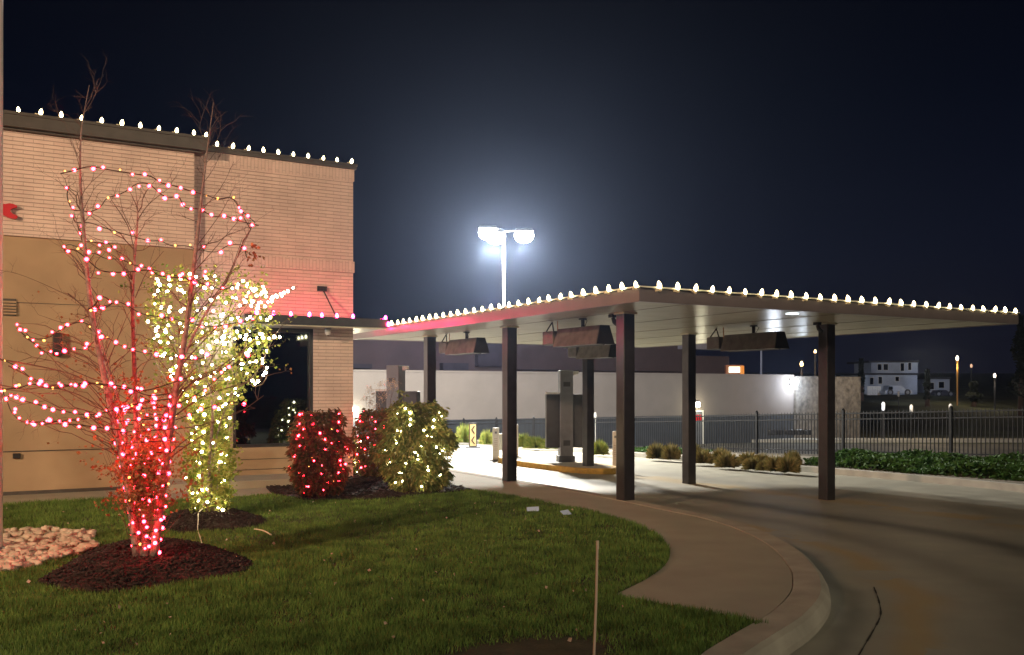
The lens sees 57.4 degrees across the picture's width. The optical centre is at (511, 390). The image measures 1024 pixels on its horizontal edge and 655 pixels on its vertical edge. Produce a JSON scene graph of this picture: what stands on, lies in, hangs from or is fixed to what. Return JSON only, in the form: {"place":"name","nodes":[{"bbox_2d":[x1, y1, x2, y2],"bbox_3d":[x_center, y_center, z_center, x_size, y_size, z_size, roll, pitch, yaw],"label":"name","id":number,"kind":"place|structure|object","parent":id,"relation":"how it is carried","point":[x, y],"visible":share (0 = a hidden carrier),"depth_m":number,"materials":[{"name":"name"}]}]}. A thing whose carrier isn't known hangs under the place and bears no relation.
{"place":"outdoors","nodes":[
{"label":"outdoors","id":0,"kind":"place"},
{"bbox_2d":[3,488,271,503],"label":"pavement","id":1,"kind":"structure","parent":0,"point":[66,495],"depth_m":15.19,"materials":[{"name":"concrete"}]},
{"bbox_2d":[151,473,292,492],"bbox_3d":[-5.087,1.735,16.670,2.500,0.330,1.250,0,0,-30],"label":"stoop","id":2,"kind":"object","parent":1,"relation":"on","point":[251,481],"visible":0.18,"depth_m":16.37,"materials":[{"name":"concrete"}]},
{"bbox_2d":[0,488,767,654],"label":"lawn","id":3,"kind":"structure","parent":0,"point":[542,645],"depth_m":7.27,"materials":[{"name":"plant"}]},
{"bbox_2d":[36,536,253,593],"bbox_3d":[-3.633,1.611,9.176,1.921,0.206,2.566,0,0,-30],"label":"mulch mound","id":4,"kind":"object","parent":3,"relation":"on","point":[113,565],"visible":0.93,"depth_m":8.59,"materials":[{"name":"brown plant"}]},
{"bbox_2d":[0,55,291,556],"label":"birch tree","id":5,"kind":"object","parent":4,"relation":"on","point":[137,494],"visible":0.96,"depth_m":8.76,"materials":[{"name":"brown plant"}]},
{"bbox_2d":[1,353,249,554],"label":"light string","id":6,"kind":"object","parent":5,"relation":"attached to","point":[64,424],"visible":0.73,"depth_m":8.47,"materials":[{"name":"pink plastic"}]},
{"bbox_2d":[0,249,253,416],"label":"light string","id":7,"kind":"object","parent":5,"relation":"attached to","point":[83,385],"visible":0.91,"depth_m":8.60,"materials":[{"name":"pink plastic"}]},
{"bbox_2d":[35,209,254,549],"bbox_3d":[-3.604,-0.084,8.852,2.271,3.225,0.741,0,0,0],"label":"light string","id":8,"kind":"object","parent":5,"relation":"attached to","point":[157,418],"visible":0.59,"depth_m":8.72,"materials":[{"name":"red plastic"}]},
{"bbox_2d":[60,166,256,311],"bbox_3d":[-3.386,-1.391,8.841,1.992,1.367,0.845,0,0,-3],"label":"light string","id":9,"kind":"object","parent":5,"relation":"attached to","point":[148,240],"visible":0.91,"depth_m":8.95,"materials":[{"name":"pink plastic"}]},
{"bbox_2d":[118,262,297,513],"bbox_3d":[-3.945,-0.021,12.450,2.141,3.472,2.173,0,0,-13],"label":"young tree","id":10,"kind":"object","parent":3,"relation":"on","point":[224,491],"visible":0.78,"depth_m":12.30,"materials":[{"name":"green plant"}]},
{"bbox_2d":[147,301,270,430],"bbox_3d":[-4.013,-0.277,12.311,1.656,1.771,1.068,0,0,-1],"label":"light string","id":11,"kind":"object","parent":10,"relation":"attached to","point":[180,311],"visible":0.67,"depth_m":12.15,"materials":[{"name":"white plastic"}]},
{"bbox_2d":[169,365,253,510],"bbox_3d":[-4.039,0.645,12.383,1.168,1.950,0.706,0,0,16],"label":"light string","id":12,"kind":"object","parent":10,"relation":"attached to","point":[201,451],"visible":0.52,"depth_m":12.30,"materials":[{"name":"yellow plastic"}]},
{"bbox_2d":[151,272,296,384],"bbox_3d":[-3.904,-0.814,12.307,1.882,1.486,1.047,0,0,26],"label":"light string","id":13,"kind":"object","parent":10,"relation":"attached to","point":[257,307],"visible":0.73,"depth_m":12.35,"materials":[{"name":"plastic"}]},
{"bbox_2d":[162,507,267,533],"bbox_3d":[-4.044,1.647,12.370,1.358,0.136,2.333,0,0,-30],"label":"mulch mound","id":14,"kind":"object","parent":3,"relation":"on","point":[231,518],"visible":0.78,"depth_m":11.86,"materials":[{"name":"brown wood"}]},
{"bbox_2d":[27,501,622,644],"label":"fallen leaves","id":15,"kind":"object","parent":3,"relation":"on","point":[385,622],"visible":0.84,"depth_m":7.84,"materials":[{"name":"brown plant"}]},
{"bbox_2d":[266,471,471,500],"bbox_3d":[-2.956,1.774,16.951,3.295,0.252,4.899,0,0,-30],"label":"mulch bed","id":16,"kind":"object","parent":3,"relation":"on","point":[360,487],"visible":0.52,"depth_m":15.69,"materials":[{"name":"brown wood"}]},
{"bbox_2d":[282,407,356,497],"bbox_3d":[-3.062,1.009,15.010,1.183,1.499,1.215,0,0,-30],"label":"shrub","id":17,"kind":"object","parent":16,"relation":"on","point":[311,473],"visible":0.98,"depth_m":14.68,"materials":[{"name":"red plant"}]},
{"bbox_2d":[288,413,347,490],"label":"light string","id":18,"kind":"object","parent":17,"relation":"attached to","point":[299,414],"visible":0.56,"depth_m":14.78,"materials":[{"name":"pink plastic"}]},
{"bbox_2d":[349,407,388,476],"bbox_3d":[-2.685,1.046,18.411,1.053,1.432,1.020,0,0,-30],"label":"shrub","id":19,"kind":"object","parent":16,"relation":"on","point":[362,426],"visible":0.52,"depth_m":18.16,"materials":[{"name":"red plant"}]},
{"bbox_2d":[353,440,364,474],"bbox_3d":[-3.159,1.323,18.948,0.535,0.821,0.498,0,0,-30],"label":"shrub","id":20,"kind":"object","parent":19,"relation":"attached to","point":[354,470],"visible":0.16,"depth_m":18.84,"materials":[{"name":"green plant"}]},
{"bbox_2d":[367,400,459,492],"bbox_3d":[-1.637,0.968,15.720,1.530,1.637,1.492,0,0,-30],"label":"shrub","id":21,"kind":"object","parent":16,"relation":"on","point":[414,474],"visible":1,"depth_m":15.38,"materials":[{"name":"green plant"}]},
{"bbox_2d":[388,407,449,486],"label":"light string","id":22,"kind":"object","parent":21,"relation":"attached to","point":[418,447],"visible":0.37,"depth_m":15.42,"materials":[{"name":"yellow plastic"}]},
{"bbox_2d":[527,506,538,510],"bbox_3d":[0.292,1.661,13.126,0.170,0.054,0.090,0,0,0],"label":"paper scrap","id":23,"kind":"object","parent":3,"relation":"on","point":[533,508],"visible":0.93,"depth_m":13.13,"materials":[{"name":"white paper"}]},
{"bbox_2d":[593,540,598,654],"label":"marker stake","id":24,"kind":"object","parent":3,"relation":"on","point":[596,596],"visible":1,"depth_m":5.85,"materials":[{"name":"beige wood"}]},
{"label":"rock bed","id":25,"kind":"structure","parent":3,"relation":"on","visible":0},
{"bbox_2d":[0,0,4,550],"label":"flagpole","id":26,"kind":"object","parent":25,"relation":"on","point":[1,275],"visible":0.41,"depth_m":9.78,"materials":[{"name":"metal"}]},
{"bbox_2d":[0,525,99,571],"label":"river rocks","id":27,"kind":"object","parent":25,"relation":"on","point":[27,546],"visible":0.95,"depth_m":9.94,"materials":[{"name":"beige stone"}]},
{"bbox_2d":[3,0,1023,372],"label":"sky","id":28,"kind":"structure","parent":0,"point":[868,149],"materials":[{"name":"black"}]},
{"bbox_2d":[355,460,791,621],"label":"sidewalk","id":29,"kind":"structure","parent":0,"point":[716,565],"depth_m":9.37,"materials":[{"name":"concrete"}]},
{"bbox_2d":[360,378,399,424],"bbox_3d":[-2.909,0.696,20.787,0.904,2.010,0.297,0,0,-3],"label":"dried flower shrub","id":30,"kind":"object","parent":29,"relation":"on","point":[366,397],"visible":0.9,"depth_m":20.77,"materials":[{"name":"beige plant"}]},
{"bbox_2d":[375,365,419,459],"bbox_3d":[-2.734,0.552,22.379,1.140,2.304,0.400,0,0,25],"label":"menu board","id":31,"kind":"object","parent":29,"relation":"on","point":[397,372],"visible":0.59,"depth_m":22.26,"materials":[{"name":"grey paint"}]},
{"bbox_2d":[396,389,408,401],"bbox_3d":[-2.422,0.834,20.557,0.376,1.734,0.251,0,0,0],"label":"leafy sprig","id":32,"kind":"object","parent":29,"relation":"on","point":[397,391],"visible":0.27,"depth_m":20.54,"materials":[{"name":"green plant"}]},
{"bbox_2d":[356,440,1023,654],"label":"road","id":33,"kind":"structure","parent":0,"point":[939,568],"depth_m":11.89,"materials":[{"name":"concrete"}]},
{"bbox_2d":[3,110,357,495],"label":"restaurant building","id":34,"kind":"structure","parent":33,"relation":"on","point":[303,231],"depth_m":16.32,"materials":[{"name":"brick"}]},
{"bbox_2d":[3,298,15,315],"bbox_3d":[-8.273,-1.355,15.171,0.412,0.280,0.049,0,0,-30],"label":"vent louver","id":35,"kind":"object","parent":34,"relation":"attached to","point":[9,307],"visible":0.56,"depth_m":15.22,"materials":[{"name":"beige paint"}]},
{"bbox_2d":[3,203,17,219],"bbox_3d":[-8.309,-2.910,15.075,0.612,0.251,0.078,0,0,-30],"label":"sign letter","id":36,"kind":"object","parent":34,"relation":"attached to","point":[7,209],"visible":0.89,"depth_m":15.13,"materials":[{"name":"red plastic"}]},
{"bbox_2d":[52,333,61,355],"bbox_3d":[-7.551,-0.768,15.537,0.141,0.375,0.139,0,0,-30],"label":"wall sconce","id":37,"kind":"object","parent":34,"relation":"attached to","point":[55,340],"depth_m":15.48,"materials":[{"name":"black metal"}]},
{"bbox_2d":[16,107,207,136],"bbox_3d":[-7.405,-4.528,15.437,4.652,0.148,0.079,0,0,-30],"label":"light string","id":38,"kind":"object","parent":34,"relation":"attached to","point":[102,120],"visible":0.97,"depth_m":15.86,"materials":[{"name":"white plastic"}]},
{"bbox_2d":[233,326,312,447],"bbox_3d":[-4.510,-0.059,17.645,1.520,2.241,0.120,0,0,-30],"label":"window","id":39,"kind":"structure","parent":34,"relation":"in","point":[285,393],"depth_m":17.69,"materials":[{"name":"black glass"}]},
{"bbox_2d":[213,141,352,162],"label":"light string","id":40,"kind":"object","parent":34,"relation":"attached to","point":[278,151],"visible":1,"depth_m":17.55,"materials":[{"name":"white plastic"}]},
{"bbox_2d":[237,286,387,333],"bbox_3d":[-4.753,-1.593,19.347,2.738,0.825,4.750,0,0,-30],"label":"metal awning","id":41,"kind":"object","parent":34,"relation":"attached to","point":[357,325],"visible":0.74,"depth_m":17.46,"materials":[{"name":"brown metal"}]},
{"bbox_2d":[244,310,389,325],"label":"light string","id":42,"kind":"object","parent":41,"relation":"attached to","point":[321,315],"visible":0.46,"depth_m":17.34,"materials":[{"name":"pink plastic"}]},
{"bbox_2d":[324,328,330,335],"bbox_3d":[-3.491,-1.103,17.738,0.120,0.155,0.117,0,0,-30],"label":"security camera","id":43,"kind":"object","parent":41,"relation":"attached to","point":[327,331],"visible":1,"depth_m":17.70,"materials":[{"name":"grey paint"}]},
{"bbox_2d":[455,422,468,442],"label":"ornamental grass","id":44,"kind":"object","parent":33,"relation":"on","point":[462,435],"depth_m":39.38,"materials":[{"name":"green plant"}]},
{"bbox_2d":[466,423,479,448],"bbox_3d":[-1.489,1.712,35.617,0.540,0.980,0.400,0,0,-6],"label":"chevron marker","id":45,"kind":"object","parent":33,"relation":"on","point":[472,435],"visible":1,"depth_m":35.56,"materials":[{"name":"yellow metal"}]},
{"bbox_2d":[478,429,492,443],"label":"ornamental grass","id":46,"kind":"object","parent":33,"relation":"on","point":[486,437],"depth_m":37.76,"materials":[{"name":"green plant"}]},
{"bbox_2d":[489,428,498,460],"bbox_3d":[-0.466,1.547,26.960,0.380,0.950,0.340,0,0,0],"label":"bollard","id":47,"kind":"object","parent":33,"relation":"on","point":[495,443],"visible":0.91,"depth_m":26.93,"materials":[{"name":"plastic"}]},
{"bbox_2d":[479,226,533,449],"bbox_3d":[-0.218,-1.902,34.500,2.033,8.294,0.497,0,0,0],"label":"street lamp","id":48,"kind":"object","parent":33,"relation":"on","point":[493,234],"visible":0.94,"depth_m":34.32,"materials":[{"name":"grey metal"}]},
{"bbox_2d":[518,432,530,446],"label":"ornamental grass","id":49,"kind":"object","parent":33,"relation":"on","point":[521,438],"depth_m":35.44,"materials":[{"name":"green plant"}]},
{"bbox_2d":[522,436,544,448],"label":"ornamental grass","id":50,"kind":"object","parent":33,"relation":"on","point":[534,442],"depth_m":34.42,"materials":[{"name":"green plant"}]},
{"bbox_2d":[540,438,557,448],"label":"ornamental grass","id":51,"kind":"object","parent":33,"relation":"on","point":[542,446],"depth_m":34.14,"materials":[{"name":"green plant"}]},
{"bbox_2d":[498,456,615,473],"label":"lane island","id":52,"kind":"structure","parent":33,"relation":"on","point":[568,469],"depth_m":22.78,"materials":[{"name":"yellow paint"}]},
{"bbox_2d":[517,456,610,467],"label":"island top","id":53,"kind":"structure","parent":52,"relation":"on","point":[548,461],"depth_m":23.98,"materials":[{"name":"beige concrete"}]},
{"bbox_2d":[545,370,581,461],"bbox_3d":[1.441,0.663,24.307,1.140,2.367,0.400,0,0,-8],"label":"machine","id":54,"kind":"object","parent":53,"relation":"on","point":[563,419],"visible":0.94,"depth_m":24.16,"materials":[{"name":"grey paint"}]},
{"bbox_2d":[368,455,830,654],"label":"kerb","id":55,"kind":"structure","parent":33,"relation":"on","point":[797,618],"depth_m":7.37,"materials":[{"name":"concrete"}]},
{"bbox_2d":[594,438,609,454],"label":"ornamental grass","id":56,"kind":"object","parent":33,"relation":"on","point":[601,448],"depth_m":30.15,"materials":[{"name":"green plant"}]},
{"bbox_2d":[612,431,615,465],"bbox_3d":[2.576,1.514,23.323,0.380,1.000,0.340,0,0,0],"label":"bollard","id":57,"kind":"object","parent":33,"relation":"on","point":[613,448],"visible":0.45,"depth_m":23.29,"materials":[{"name":"beige concrete"}]},
{"bbox_2d":[645,441,664,458],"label":"ornamental grass","id":58,"kind":"object","parent":33,"relation":"on","point":[653,451],"depth_m":28.15,"materials":[{"name":"plant"}]},
{"bbox_2d":[660,442,680,459],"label":"ornamental grass","id":59,"kind":"object","parent":33,"relation":"on","point":[670,452],"depth_m":27.75,"materials":[{"name":"plant"}]},
{"bbox_2d":[353,285,1019,500],"bbox_3d":[2.693,0.306,19.498,8.636,3.437,10.986,0,0,-30],"label":"drive through canopy","id":60,"kind":"object","parent":33,"relation":"on","point":[686,320],"visible":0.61,"depth_m":16.69,"materials":[{"name":"metal"}]},
{"bbox_2d":[439,332,489,355],"bbox_3d":[-1.051,-0.973,19.478,0.376,0.476,1.794,0,0,-30],"label":"patio heater","id":61,"kind":"object","parent":60,"relation":"hanging from","point":[469,346],"visible":1,"depth_m":19.09,"materials":[{"name":"metal"}]},
{"bbox_2d":[388,281,637,326],"bbox_3d":[-1.077,-1.420,17.313,0.122,0.148,10.955,0,0,-30],"label":"light string","id":62,"kind":"object","parent":60,"relation":"attached to","point":[582,295],"visible":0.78,"depth_m":15.20,"materials":[{"name":"white plastic"}]},
{"bbox_2d":[543,318,614,347],"bbox_3d":[1.072,-0.973,15.911,0.376,0.476,1.794,0,0,-30],"label":"patio heater","id":63,"kind":"object","parent":60,"relation":"hanging from","point":[583,335],"visible":1,"depth_m":15.59,"materials":[{"name":"metal"}]},
{"bbox_2d":[568,344,615,359],"bbox_3d":[1.887,-0.973,21.988,0.376,0.476,1.794,0,0,-30],"label":"patio heater","id":64,"kind":"object","parent":60,"relation":"hanging from","point":[597,352],"visible":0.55,"depth_m":21.71,"materials":[{"name":"metal"}]},
{"bbox_2d":[608,314,615,325],"bbox_3d":[1.624,-1.112,14.878,0.109,0.193,0.157,0,0,-30],"label":"ceiling camera","id":65,"kind":"object","parent":60,"relation":"attached to","point":[612,317],"visible":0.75,"depth_m":14.87,"materials":[{"name":"black plastic"}]},
{"bbox_2d":[707,325,789,351],"bbox_3d":[4.374,-0.973,17.592,0.376,0.476,1.894,0,0,-30],"label":"patio heater","id":66,"kind":"object","parent":60,"relation":"hanging from","point":[760,341],"visible":1,"depth_m":17.32,"materials":[{"name":"metal"}]},
{"bbox_2d":[813,322,822,332],"bbox_3d":[5.436,-1.112,16.578,0.109,0.193,0.157,0,0,-30],"label":"ceiling camera","id":67,"kind":"object","parent":60,"relation":"attached to","point":[818,327],"visible":1,"depth_m":16.56,"materials":[{"name":"black plastic"}]},
{"bbox_2d":[641,281,1020,314],"bbox_3d":[5.453,-1.418,14.731,8.600,0.152,0.079,0,0,-30],"label":"light string","id":68,"kind":"object","parent":60,"relation":"attached to","point":[761,295],"visible":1,"depth_m":14.43,"materials":[{"name":"white plastic"}]},
{"bbox_2d":[696,447,715,463],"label":"ornamental grass","id":69,"kind":"object","parent":33,"relation":"on","point":[704,456],"depth_m":26.09,"materials":[{"name":"plant"}]},
{"bbox_2d":[713,450,741,467],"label":"ornamental grass","id":70,"kind":"object","parent":33,"relation":"on","point":[729,459],"depth_m":24.68,"materials":[{"name":"plant"}]},
{"bbox_2d":[466,440,1023,491],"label":"kerb","id":71,"kind":"structure","parent":33,"relation":"on","point":[945,481],"depth_m":21.66,"materials":[{"name":"grey concrete"}]},
{"bbox_2d":[755,460,766,470],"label":"ornamental grass","id":72,"kind":"object","parent":33,"relation":"on","point":[759,466],"depth_m":23.61,"materials":[{"name":"plant"}]},
{"bbox_2d":[762,454,782,471],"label":"ornamental grass","id":73,"kind":"object","parent":33,"relation":"on","point":[769,463],"depth_m":23.40,"materials":[{"name":"plant"}]},
{"bbox_2d":[774,454,801,472],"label":"ornamental grass","id":74,"kind":"object","parent":33,"relation":"on","point":[788,463],"depth_m":23.12,"materials":[{"name":"plant"}]},
{"bbox_2d":[858,587,881,654],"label":"road joint","id":75,"kind":"object","parent":33,"relation":"on","point":[870,635],"visible":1,"depth_m":7.39,"materials":[{"name":"black asphalt"}]},
{"bbox_2d":[575,447,1023,483],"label":"planting bed","id":76,"kind":"object","parent":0,"point":[808,456],"visible":0.08,"depth_m":22.50,"materials":[{"name":"green plant"}]},
{"bbox_2d":[635,445,712,453],"bbox_3d":[5.027,1.992,31.521,1.829,0.403,3.353,0,0,-30],"label":"ground cover","id":77,"kind":"object","parent":76,"relation":"on","point":[641,449],"visible":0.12,"depth_m":31.62,"materials":[{"name":"green plant"}]},
{"bbox_2d":[712,447,728,459],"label":"ornamental grass","id":78,"kind":"object","parent":76,"relation":"on","point":[715,453],"depth_m":27.01,"materials":[{"name":"plant"}]},
{"bbox_2d":[446,406,1023,456],"bbox_3d":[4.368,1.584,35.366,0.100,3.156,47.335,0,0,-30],"label":"picket fence","id":79,"kind":"object","parent":76,"relation":"on","point":[454,424],"visible":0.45,"depth_m":27.83,"materials":[{"name":"black metal"}]},
{"bbox_2d":[737,451,756,462],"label":"ornamental grass","id":80,"kind":"object","parent":76,"relation":"on","point":[743,456],"depth_m":26.29,"materials":[{"name":"plant"}]},
{"bbox_2d":[741,456,759,469],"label":"ornamental grass","id":81,"kind":"object","parent":76,"relation":"on","point":[748,464],"depth_m":23.99,"materials":[{"name":"plant"}]},
{"bbox_2d":[755,452,768,461],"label":"ornamental grass","id":82,"kind":"object","parent":76,"relation":"on","point":[760,457],"depth_m":25.78,"materials":[{"name":"plant"}]},
{"bbox_2d":[784,448,802,463],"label":"ornamental grass","id":83,"kind":"object","parent":76,"relation":"on","point":[797,455],"depth_m":25.17,"materials":[{"name":"plant"}]},
{"bbox_2d":[803,448,1023,480],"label":"hedge","id":84,"kind":"object","parent":76,"relation":"on","point":[915,461],"visible":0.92,"depth_m":22.36,"materials":[{"name":"green plant"}]},
{"bbox_2d":[663,443,1023,459],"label":"parking lot","id":85,"kind":"structure","parent":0,"point":[944,448],"depth_m":55.09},
{"bbox_2d":[744,373,1023,443],"bbox_3d":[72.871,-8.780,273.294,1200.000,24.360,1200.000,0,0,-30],"label":"ground","id":86,"kind":"structure","parent":0,"point":[1005,400],"depth_m":101.74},
{"bbox_2d":[353,340,728,373],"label":"dark warehouse","id":87,"kind":"structure","parent":86,"relation":"on","point":[374,354],"depth_m":72.20,"materials":[{"name":"grey concrete"}]},
{"bbox_2d":[353,369,860,447],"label":"stucco building","id":88,"kind":"structure","parent":86,"relation":"on","point":[469,395],"depth_m":57.07,"materials":[{"name":"paint"}]},
{"bbox_2d":[696,410,703,443],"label":"door","id":89,"kind":"structure","parent":88,"relation":"in","point":[701,412],"depth_m":58.76,"materials":[{"name":"grey paint"}]},
{"bbox_2d":[725,365,743,373],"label":"lit sign","id":90,"kind":"object","parent":88,"relation":"on","point":[734,369],"visible":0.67,"depth_m":66.00,"materials":[{"name":"white"}]},
{"bbox_2d":[789,378,798,385],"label":"flood lamp","id":91,"kind":"object","parent":88,"relation":"attached to","point":[794,381],"visible":1,"depth_m":62.34,"materials":[{"name":"white"}]},
{"bbox_2d":[760,350,761,373],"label":"street lamp","id":92,"kind":"object","parent":86,"relation":"on","point":[761,362],"depth_m":84.91,"materials":[{"name":"grey metal"}]},
{"bbox_2d":[814,350,815,375],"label":"street lamp","id":93,"kind":"object","parent":86,"relation":"on","point":[814,362],"visible":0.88,"depth_m":74.94,"materials":[{"name":"black metal"}]},
{"bbox_2d":[857,358,864,400],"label":"distant tree","id":94,"kind":"object","parent":86,"relation":"on","point":[861,372],"visible":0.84,"depth_m":109.81,"materials":[{"name":"green plant"}]},
{"bbox_2d":[867,386,880,394],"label":"white fence","id":95,"kind":"object","parent":86,"relation":"on","point":[873,390],"visible":0.98,"depth_m":112.00,"materials":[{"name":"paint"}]},
{"bbox_2d":[835,360,918,394],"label":"house","id":96,"kind":"structure","parent":86,"relation":"on","point":[903,373],"depth_m":118.90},
{"bbox_2d":[881,402,884,438],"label":"path light","id":97,"kind":"object","parent":86,"relation":"on","point":[883,405],"visible":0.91,"depth_m":61.95,"materials":[{"name":"black metal"}]},
{"bbox_2d":[752,438,1023,442],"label":"kerb","id":98,"kind":"structure","parent":86,"relation":"on","point":[944,440],"depth_m":61.00,"materials":[{"name":"concrete"}]},
{"bbox_2d":[880,386,911,394],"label":"parked car","id":99,"kind":"object","parent":86,"relation":"on","point":[890,390],"visible":1,"depth_m":109.11,"materials":[{"name":"silver metal"}]},
{"bbox_2d":[910,404,912,438],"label":"path light","id":100,"kind":"object","parent":86,"relation":"on","point":[911,407],"visible":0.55,"depth_m":61.95,"materials":[{"name":"black metal"}]},
{"bbox_2d":[922,367,931,406],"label":"distant tree","id":101,"kind":"object","parent":86,"relation":"on","point":[927,397],"visible":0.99,"depth_m":103.83,"materials":[{"name":"green plant"}]},
{"bbox_2d":[917,377,950,392],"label":"house","id":102,"kind":"structure","parent":86,"relation":"on","point":[940,383],"depth_m":125.00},
{"bbox_2d":[930,390,953,396],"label":"parked car","id":103,"kind":"object","parent":86,"relation":"on","point":[941,393],"visible":0.94,"depth_m":115.10,"materials":[{"name":"paint"}]},
{"bbox_2d":[956,356,958,404],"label":"street lamp","id":104,"kind":"object","parent":86,"relation":"on","point":[957,357],"visible":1,"depth_m":104.92,"materials":[{"name":"orange metal"}]},
{"bbox_2d":[965,381,983,406],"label":"distant tree","id":105,"kind":"object","parent":86,"relation":"on","point":[973,395],"visible":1,"depth_m":103.73,"materials":[{"name":"green plant"}]},
{"bbox_2d":[993,373,995,409],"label":"street lamp","id":106,"kind":"object","parent":86,"relation":"on","point":[994,375],"visible":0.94,"depth_m":99.94,"materials":[{"name":"black metal"}]},
{"bbox_2d":[1005,314,1023,415],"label":"distant tree","id":107,"kind":"object","parent":86,"relation":"on","point":[1018,346],"visible":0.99,"depth_m":94.84,"materials":[{"name":"green plant"}]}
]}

